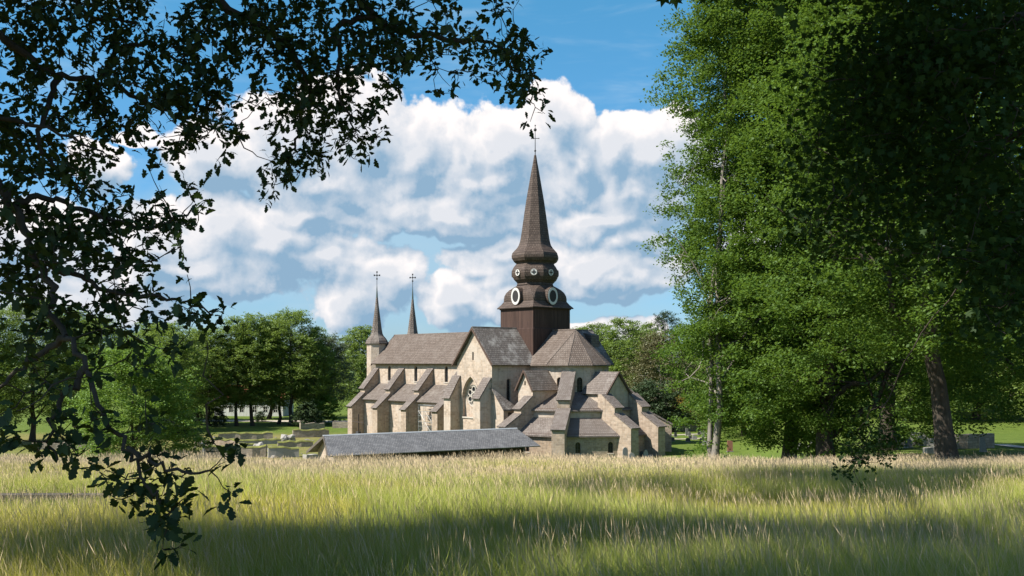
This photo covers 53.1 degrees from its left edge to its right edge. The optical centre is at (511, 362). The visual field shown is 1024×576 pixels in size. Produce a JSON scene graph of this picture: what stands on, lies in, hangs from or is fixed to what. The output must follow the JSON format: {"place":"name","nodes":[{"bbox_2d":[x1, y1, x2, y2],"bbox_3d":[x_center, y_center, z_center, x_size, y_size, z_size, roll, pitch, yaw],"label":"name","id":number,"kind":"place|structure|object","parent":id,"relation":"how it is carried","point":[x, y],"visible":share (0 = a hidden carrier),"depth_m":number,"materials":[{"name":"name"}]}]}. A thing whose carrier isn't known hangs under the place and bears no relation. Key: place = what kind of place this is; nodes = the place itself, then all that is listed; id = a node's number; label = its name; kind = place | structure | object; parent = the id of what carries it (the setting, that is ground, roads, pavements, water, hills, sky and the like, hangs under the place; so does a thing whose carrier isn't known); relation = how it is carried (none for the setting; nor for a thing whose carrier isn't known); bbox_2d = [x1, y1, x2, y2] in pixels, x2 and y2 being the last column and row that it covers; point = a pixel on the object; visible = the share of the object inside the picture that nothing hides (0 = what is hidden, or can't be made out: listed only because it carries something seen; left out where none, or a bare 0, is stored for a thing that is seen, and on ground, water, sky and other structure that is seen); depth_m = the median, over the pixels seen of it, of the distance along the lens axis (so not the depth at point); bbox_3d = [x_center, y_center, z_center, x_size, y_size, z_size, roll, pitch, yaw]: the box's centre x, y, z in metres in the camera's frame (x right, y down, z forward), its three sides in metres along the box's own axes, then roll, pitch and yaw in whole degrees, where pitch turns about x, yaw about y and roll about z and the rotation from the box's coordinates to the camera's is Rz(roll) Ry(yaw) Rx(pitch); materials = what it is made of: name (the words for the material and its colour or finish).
{"place":"outdoors","nodes":[
{"label":"outdoors","id":0,"kind":"place"},
{"bbox_2d":[195,420,347,421],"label":"drive","id":1,"kind":"structure","parent":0,"point":[277,420],"depth_m":239.00,"materials":[{"name":"grey gravel"}]},
{"bbox_2d":[0,0,1017,362],"label":"sky","id":2,"kind":"structure","parent":0,"point":[444,203],"materials":[{"name":"blue"}]},
{"bbox_2d":[0,364,1023,575],"bbox_3d":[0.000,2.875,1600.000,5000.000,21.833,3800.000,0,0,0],"label":"ground","id":3,"kind":"structure","parent":0,"point":[1013,435],"depth_m":162.35,"materials":[{"name":"green plant"}]},
{"bbox_2d":[0,305,43,420],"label":"dark tree","id":4,"kind":"object","parent":3,"relation":"on","point":[7,341],"visible":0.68,"depth_m":170.22,"materials":[{"name":"green plant"}]},
{"bbox_2d":[0,493,72,503],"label":"stone wall","id":5,"kind":"structure","parent":3,"relation":"on","point":[32,495],"depth_m":19.85,"materials":[{"name":"stone"}]},
{"bbox_2d":[0,298,94,440],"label":"dark tree","id":6,"kind":"object","parent":3,"relation":"on","point":[32,408],"visible":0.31,"depth_m":176.52,"materials":[{"name":"green plant"}]},
{"bbox_2d":[32,442,92,449],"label":"boundary wall","id":7,"kind":"structure","parent":3,"relation":"on","point":[54,446],"depth_m":160.53,"materials":[{"name":"stone"}]},
{"bbox_2d":[21,306,116,428],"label":"dark tree","id":8,"kind":"object","parent":3,"relation":"on","point":[83,320],"visible":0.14,"depth_m":188.31,"materials":[{"name":"green plant"}]},
{"bbox_2d":[72,493,120,500],"bbox_3d":[-8.109,2.798,20.000,0.844,0.455,0.340,0,0,-2],"label":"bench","id":9,"kind":"object","parent":3,"relation":"on","point":[88,494],"visible":0.09,"depth_m":19.85,"materials":[{"name":"wood"}]},
{"bbox_2d":[61,315,138,420],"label":"dark tree","id":10,"kind":"object","parent":3,"relation":"on","point":[114,337],"visible":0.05,"depth_m":238.03,"materials":[{"name":"green plant"}]},
{"bbox_2d":[107,322,169,419],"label":"lime tree","id":11,"kind":"object","parent":3,"relation":"on","point":[141,331],"visible":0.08,"depth_m":232.70,"materials":[{"name":"green plant"}]},
{"bbox_2d":[62,338,216,460],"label":"bright shrub tree","id":12,"kind":"object","parent":3,"relation":"on","point":[156,379],"visible":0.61,"depth_m":110.14,"materials":[{"name":"green plant"}]},
{"bbox_2d":[124,320,219,416],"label":"lime tree","id":13,"kind":"object","parent":3,"relation":"on","point":[181,335],"visible":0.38,"depth_m":203.59,"materials":[{"name":"green plant"}]},
{"bbox_2d":[159,407,195,434],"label":"dark shrub","id":14,"kind":"object","parent":3,"relation":"on","point":[169,420],"visible":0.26,"depth_m":189.87,"materials":[{"name":"green plant"}]},
{"bbox_2d":[182,448,202,459],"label":"ruin wall","id":15,"kind":"structure","parent":3,"relation":"on","point":[198,455],"depth_m":142.89,"materials":[{"name":"stone"}]},
{"bbox_2d":[187,407,204,422],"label":"dark shrub","id":16,"kind":"object","parent":3,"relation":"on","point":[200,416],"visible":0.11,"depth_m":226.36,"materials":[{"name":"green plant"}]},
{"bbox_2d":[171,329,228,424],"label":"lime tree","id":17,"kind":"object","parent":3,"relation":"on","point":[201,375],"visible":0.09,"depth_m":222.48,"materials":[{"name":"green plant"}]},
{"bbox_2d":[177,327,242,426],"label":"lime tree","id":18,"kind":"object","parent":3,"relation":"on","point":[212,363],"visible":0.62,"depth_m":216.84,"materials":[{"name":"green plant"}]},
{"bbox_2d":[201,406,229,426],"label":"dark shrub","id":19,"kind":"object","parent":3,"relation":"on","point":[222,416],"visible":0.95,"depth_m":219.33,"materials":[{"name":"green plant"}]},
{"bbox_2d":[194,437,237,446],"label":"ruin wall","id":20,"kind":"structure","parent":3,"relation":"on","point":[223,441],"depth_m":164.99,"materials":[{"name":"stone"}]},
{"bbox_2d":[204,315,265,425],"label":"lime tree","id":21,"kind":"object","parent":3,"relation":"on","point":[234,333],"visible":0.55,"depth_m":219.63,"materials":[{"name":"green plant"}]},
{"bbox_2d":[205,444,266,457],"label":"ruin wall","id":22,"kind":"structure","parent":3,"relation":"on","point":[251,451],"depth_m":147.21,"materials":[{"name":"stone"}]},
{"bbox_2d":[218,431,272,438],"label":"ruin wall","id":23,"kind":"structure","parent":3,"relation":"on","point":[254,435],"depth_m":181.58,"materials":[{"name":"stone"}]},
{"bbox_2d":[214,312,289,425],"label":"lime tree","id":24,"kind":"object","parent":3,"relation":"on","point":[254,345],"visible":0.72,"depth_m":219.68,"materials":[{"name":"green plant"}]},
{"bbox_2d":[214,389,295,415],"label":"house","id":25,"kind":"structure","parent":3,"relation":"on","point":[242,412],"depth_m":258.09,"materials":[{"name":"white"}]},
{"bbox_2d":[238,438,280,443],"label":"ruin wall","id":26,"kind":"structure","parent":3,"relation":"on","point":[269,441],"depth_m":171.40,"materials":[{"name":"stone"}]},
{"bbox_2d":[254,410,265,421],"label":"dark shrub","id":27,"kind":"object","parent":3,"relation":"on","point":[258,418],"visible":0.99,"depth_m":235.43,"materials":[{"name":"green plant"}]},
{"bbox_2d":[239,320,296,418],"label":"lime tree","id":28,"kind":"object","parent":3,"relation":"on","point":[269,415],"visible":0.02,"depth_m":245.68,"materials":[{"name":"green plant"}]},
{"bbox_2d":[252,311,300,423],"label":"lime tree","id":29,"kind":"object","parent":3,"relation":"on","point":[283,371],"visible":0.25,"depth_m":225.84,"materials":[{"name":"green plant"}]},
{"bbox_2d":[0,0,555,569],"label":"oak tree","id":30,"kind":"object","parent":3,"relation":"on","point":[40,260],"visible":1,"depth_m":10.11,"materials":[{"name":"green plant"}]},
{"bbox_2d":[268,446,298,457],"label":"ruin wall","id":31,"kind":"structure","parent":3,"relation":"on","point":[282,451],"depth_m":147.03,"materials":[{"name":"stone"}]},
{"bbox_2d":[246,307,328,424],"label":"lime tree","id":32,"kind":"object","parent":3,"relation":"on","point":[297,322],"visible":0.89,"depth_m":221.75,"materials":[{"name":"green plant"}]},
{"bbox_2d":[280,434,295,440],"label":"rubble heap","id":33,"kind":"object","parent":3,"relation":"on","point":[284,437],"visible":0.81,"depth_m":176.10,"materials":[{"name":"stone"}]},
{"bbox_2d":[277,440,312,446],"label":"ruin wall","id":34,"kind":"structure","parent":3,"relation":"on","point":[299,443],"depth_m":165.89,"materials":[{"name":"stone"}]},
{"bbox_2d":[290,398,326,425],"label":"dark shrub","id":35,"kind":"object","parent":3,"relation":"on","point":[304,415],"visible":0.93,"depth_m":218.15,"materials":[{"name":"green plant"}]},
{"bbox_2d":[292,428,328,437],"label":"ruin wall","id":36,"kind":"structure","parent":3,"relation":"on","point":[302,433],"depth_m":187.26,"materials":[{"name":"stone"}]},
{"bbox_2d":[303,454,317,458],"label":"ruin wall","id":37,"kind":"structure","parent":3,"relation":"on","point":[309,455],"depth_m":144.91,"materials":[{"name":"stone"}]},
{"bbox_2d":[299,422,324,429],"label":"boundary wall","id":38,"kind":"structure","parent":3,"relation":"on","point":[313,425],"depth_m":210.63,"materials":[{"name":"stone"}]},
{"bbox_2d":[288,324,341,421],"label":"lime tree","id":39,"kind":"object","parent":3,"relation":"on","point":[328,358],"visible":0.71,"depth_m":224.36,"materials":[{"name":"green plant"}]},
{"bbox_2d":[300,394,344,424],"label":"maple bush","id":40,"kind":"object","parent":3,"relation":"on","point":[332,402],"visible":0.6,"depth_m":224.97,"materials":[{"name":"green plant"}]},
{"bbox_2d":[293,332,359,406],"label":"tree","id":41,"kind":"object","parent":3,"relation":"on","point":[343,347],"visible":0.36,"depth_m":230.87,"materials":[{"name":"green plant"}]},
{"bbox_2d":[332,422,347,427],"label":"boundary wall","id":42,"kind":"structure","parent":3,"relation":"on","point":[339,424],"depth_m":214.24,"materials":[{"name":"stone"}]},
{"bbox_2d":[326,324,371,410],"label":"ash tree","id":43,"kind":"object","parent":3,"relation":"on","point":[361,334],"visible":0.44,"depth_m":259.07,"materials":[{"name":"green plant"}]},
{"bbox_2d":[352,414,363,433],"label":"wooden cross","id":44,"kind":"object","parent":3,"relation":"on","point":[358,431],"visible":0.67,"depth_m":183.81,"materials":[{"name":"brown wood"}]},
{"bbox_2d":[306,428,539,462],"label":"shed","id":45,"kind":"structure","parent":3,"relation":"on","point":[444,443],"depth_m":135.66,"materials":[{"name":"tile"}]},
{"bbox_2d":[418,405,431,430],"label":"scaffold","id":46,"kind":"object","parent":3,"relation":"on","point":[424,421],"visible":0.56,"depth_m":173.60,"materials":[{"name":"wood"}]},
{"bbox_2d":[0,336,1010,399],"bbox_3d":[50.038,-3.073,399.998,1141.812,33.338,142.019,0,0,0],"label":"woods","id":47,"kind":"object","parent":3,"relation":"on","point":[244,367],"depth_m":358.50,"materials":[{"name":"green plant"}]},
{"bbox_2d":[346,125,672,458],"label":"church","id":48,"kind":"structure","parent":3,"relation":"on","point":[534,367],"depth_m":159.59,"materials":[{"name":"stone"}]},
{"bbox_2d":[0,448,1023,575],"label":"meadow grass","id":49,"kind":"structure","parent":3,"relation":"on","point":[956,521],"depth_m":13.48,"materials":[{"name":"green plant"}]},
{"bbox_2d":[584,321,634,371],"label":"bushy tree","id":50,"kind":"object","parent":3,"relation":"on","point":[596,326],"visible":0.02,"depth_m":244.32,"materials":[{"name":"green plant"}]},
{"bbox_2d":[623,447,627,459],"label":"headstone","id":51,"kind":"object","parent":3,"relation":"on","point":[625,451],"visible":0.65,"depth_m":142.93,"materials":[{"name":"grey stone"}]},
{"bbox_2d":[597,317,668,405],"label":"bushy tree","id":52,"kind":"object","parent":3,"relation":"on","point":[611,343],"visible":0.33,"depth_m":230.18,"materials":[{"name":"green plant"}]},
{"bbox_2d":[643,450,647,456],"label":"headstone","id":53,"kind":"object","parent":3,"relation":"on","point":[645,453],"visible":0.62,"depth_m":147.17,"materials":[{"name":"stone"}]},
{"bbox_2d":[619,321,675,415],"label":"bushy tree","id":54,"kind":"object","parent":3,"relation":"on","point":[647,326],"visible":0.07,"depth_m":248.00,"materials":[{"name":"green plant"}]},
{"bbox_2d":[620,330,703,421],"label":"thin tree","id":55,"kind":"object","parent":3,"relation":"on","point":[647,346],"visible":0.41,"depth_m":217.10,"materials":[{"name":"green plant"}]},
{"bbox_2d":[631,378,698,430],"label":"dark bush","id":56,"kind":"object","parent":3,"relation":"on","point":[654,391],"visible":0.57,"depth_m":202.98,"materials":[{"name":"green plant"}]},
{"bbox_2d":[653,311,686,382],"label":"pine tree","id":57,"kind":"object","parent":3,"relation":"on","point":[663,322],"visible":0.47,"depth_m":271.01,"materials":[{"name":"green plant"}]},
{"bbox_2d":[669,397,690,421],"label":"golden shrub","id":58,"kind":"object","parent":3,"relation":"on","point":[681,402],"visible":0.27,"depth_m":207.34,"materials":[{"name":"green plant"}]},
{"bbox_2d":[672,412,696,424],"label":"churchyard shrub","id":59,"kind":"object","parent":3,"relation":"on","point":[690,414],"visible":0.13,"depth_m":209.19,"materials":[{"name":"green plant"}]},
{"bbox_2d":[663,352,707,416],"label":"thin tree","id":60,"kind":"object","parent":3,"relation":"on","point":[687,382],"visible":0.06,"depth_m":222.75,"materials":[{"name":"green plant"}]},
{"bbox_2d":[672,424,705,430],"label":"boundary wall","id":61,"kind":"structure","parent":3,"relation":"on","point":[683,427],"depth_m":203.99,"materials":[{"name":"stone"}]},
{"bbox_2d":[688,412,721,429],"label":"churchyard shrub","id":62,"kind":"object","parent":3,"relation":"on","point":[698,417],"visible":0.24,"depth_m":204.97,"materials":[{"name":"green plant"}]},
{"bbox_2d":[686,314,763,435],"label":"tree","id":63,"kind":"object","parent":3,"relation":"on","point":[703,367],"visible":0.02,"depth_m":189.50,"materials":[{"name":"green plant"}]},
{"bbox_2d":[726,441,733,451],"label":"headstone","id":64,"kind":"object","parent":3,"relation":"on","point":[730,444],"visible":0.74,"depth_m":156.40,"materials":[{"name":"red stone"}]},
{"bbox_2d":[636,0,894,460],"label":"beech tree","id":65,"kind":"object","parent":3,"relation":"on","point":[692,248],"visible":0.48,"depth_m":59.48,"materials":[{"name":"green plant"}]},
{"bbox_2d":[704,312,859,423],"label":"tree","id":66,"kind":"object","parent":3,"relation":"on","point":[770,380],"visible":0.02,"depth_m":174.23,"materials":[{"name":"green plant"}]},
{"bbox_2d":[680,0,906,463],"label":"beech tree","id":67,"kind":"object","parent":3,"relation":"on","point":[794,452],"visible":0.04,"depth_m":63.09,"materials":[{"name":"green plant"}]},
{"bbox_2d":[655,0,1023,494],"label":"maple tree","id":68,"kind":"object","parent":3,"relation":"on","point":[930,59],"visible":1,"depth_m":13.33,"materials":[{"name":"green plant"}]},
{"bbox_2d":[661,0,1023,462],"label":"beech tree","id":69,"kind":"object","parent":3,"relation":"on","point":[825,388],"visible":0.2,"depth_m":56.12,"materials":[{"name":"green plant"}]},
{"bbox_2d":[812,271,916,412],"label":"tree","id":70,"kind":"object","parent":3,"relation":"on","point":[861,378],"depth_m":155.61,"materials":[{"name":"green plant"}]},
{"bbox_2d":[717,0,1023,462],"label":"beech tree","id":71,"kind":"object","parent":3,"relation":"on","point":[927,308],"visible":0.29,"depth_m":46.70,"materials":[{"name":"green plant"}]},
{"bbox_2d":[758,43,1021,450],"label":"beech tree","id":72,"kind":"object","parent":3,"relation":"on","point":[893,404],"visible":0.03,"depth_m":81.20,"materials":[{"name":"green plant"}]},
{"bbox_2d":[871,425,909,446],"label":"round bush","id":73,"kind":"object","parent":3,"relation":"on","point":[902,439],"visible":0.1,"depth_m":84.34,"materials":[{"name":"green plant"}]},
{"bbox_2d":[896,421,908,438],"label":"round bush","id":74,"kind":"object","parent":3,"relation":"on","point":[903,425],"visible":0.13,"depth_m":94.94,"materials":[{"name":"green plant"}]},
{"bbox_2d":[903,439,913,447],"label":"headstone","id":75,"kind":"object","parent":3,"relation":"on","point":[909,443],"visible":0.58,"depth_m":85.80,"materials":[{"name":"grey stone"}]},
{"bbox_2d":[854,272,975,417],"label":"tree","id":76,"kind":"object","parent":3,"relation":"on","point":[902,395],"visible":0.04,"depth_m":148.04,"materials":[{"name":"green plant"}]},
{"bbox_2d":[910,436,925,446],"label":"round bush","id":77,"kind":"object","parent":3,"relation":"on","point":[916,442],"visible":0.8,"depth_m":87.00,"materials":[{"name":"green plant"}]},
{"bbox_2d":[909,432,933,445],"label":"churchyard wall","id":78,"kind":"structure","parent":3,"relation":"on","point":[927,443],"depth_m":89.58,"materials":[{"name":"stone"}]},
{"bbox_2d":[923,446,933,453],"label":"gravestone","id":79,"kind":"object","parent":3,"relation":"on","point":[928,450],"depth_m":76.07,"materials":[{"name":"stone"}]},
{"bbox_2d":[890,46,1023,427],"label":"beech tree","id":80,"kind":"object","parent":3,"relation":"on","point":[995,388],"visible":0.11,"depth_m":66.83,"materials":[{"name":"green plant"}]},
{"bbox_2d":[896,228,1023,419],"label":"tree","id":81,"kind":"object","parent":3,"relation":"on","point":[978,415],"visible":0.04,"depth_m":149.36,"materials":[{"name":"green plant"}]},
{"bbox_2d":[955,433,994,448],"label":"churchyard wall","id":82,"kind":"structure","parent":3,"relation":"on","point":[970,442],"depth_m":83.79,"materials":[{"name":"stone"}]},
{"bbox_2d":[979,437,986,451],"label":"standing stone","id":83,"kind":"object","parent":3,"relation":"on","point":[982,446],"visible":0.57,"depth_m":78.55,"materials":[{"name":"stone"}]},
{"bbox_2d":[972,365,1020,410],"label":"tree","id":84,"kind":"object","parent":3,"relation":"on","point":[1002,396],"visible":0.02,"depth_m":164.36,"materials":[{"name":"green plant"}]},
{"bbox_2d":[973,303,1023,418],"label":"tree","id":85,"kind":"object","parent":3,"relation":"on","point":[1003,372],"visible":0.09,"depth_m":145.48,"materials":[{"name":"green plant"}]},
{"bbox_2d":[991,311,1023,420],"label":"tree","id":86,"kind":"object","parent":3,"relation":"on","point":[1016,383],"visible":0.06,"depth_m":133.75,"materials":[{"name":"green plant"}]},
{"bbox_2d":[995,444,1023,447],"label":"path","id":87,"kind":"structure","parent":0,"point":[1008,445],"depth_m":89.13,"materials":[{"name":"grey asphalt"}]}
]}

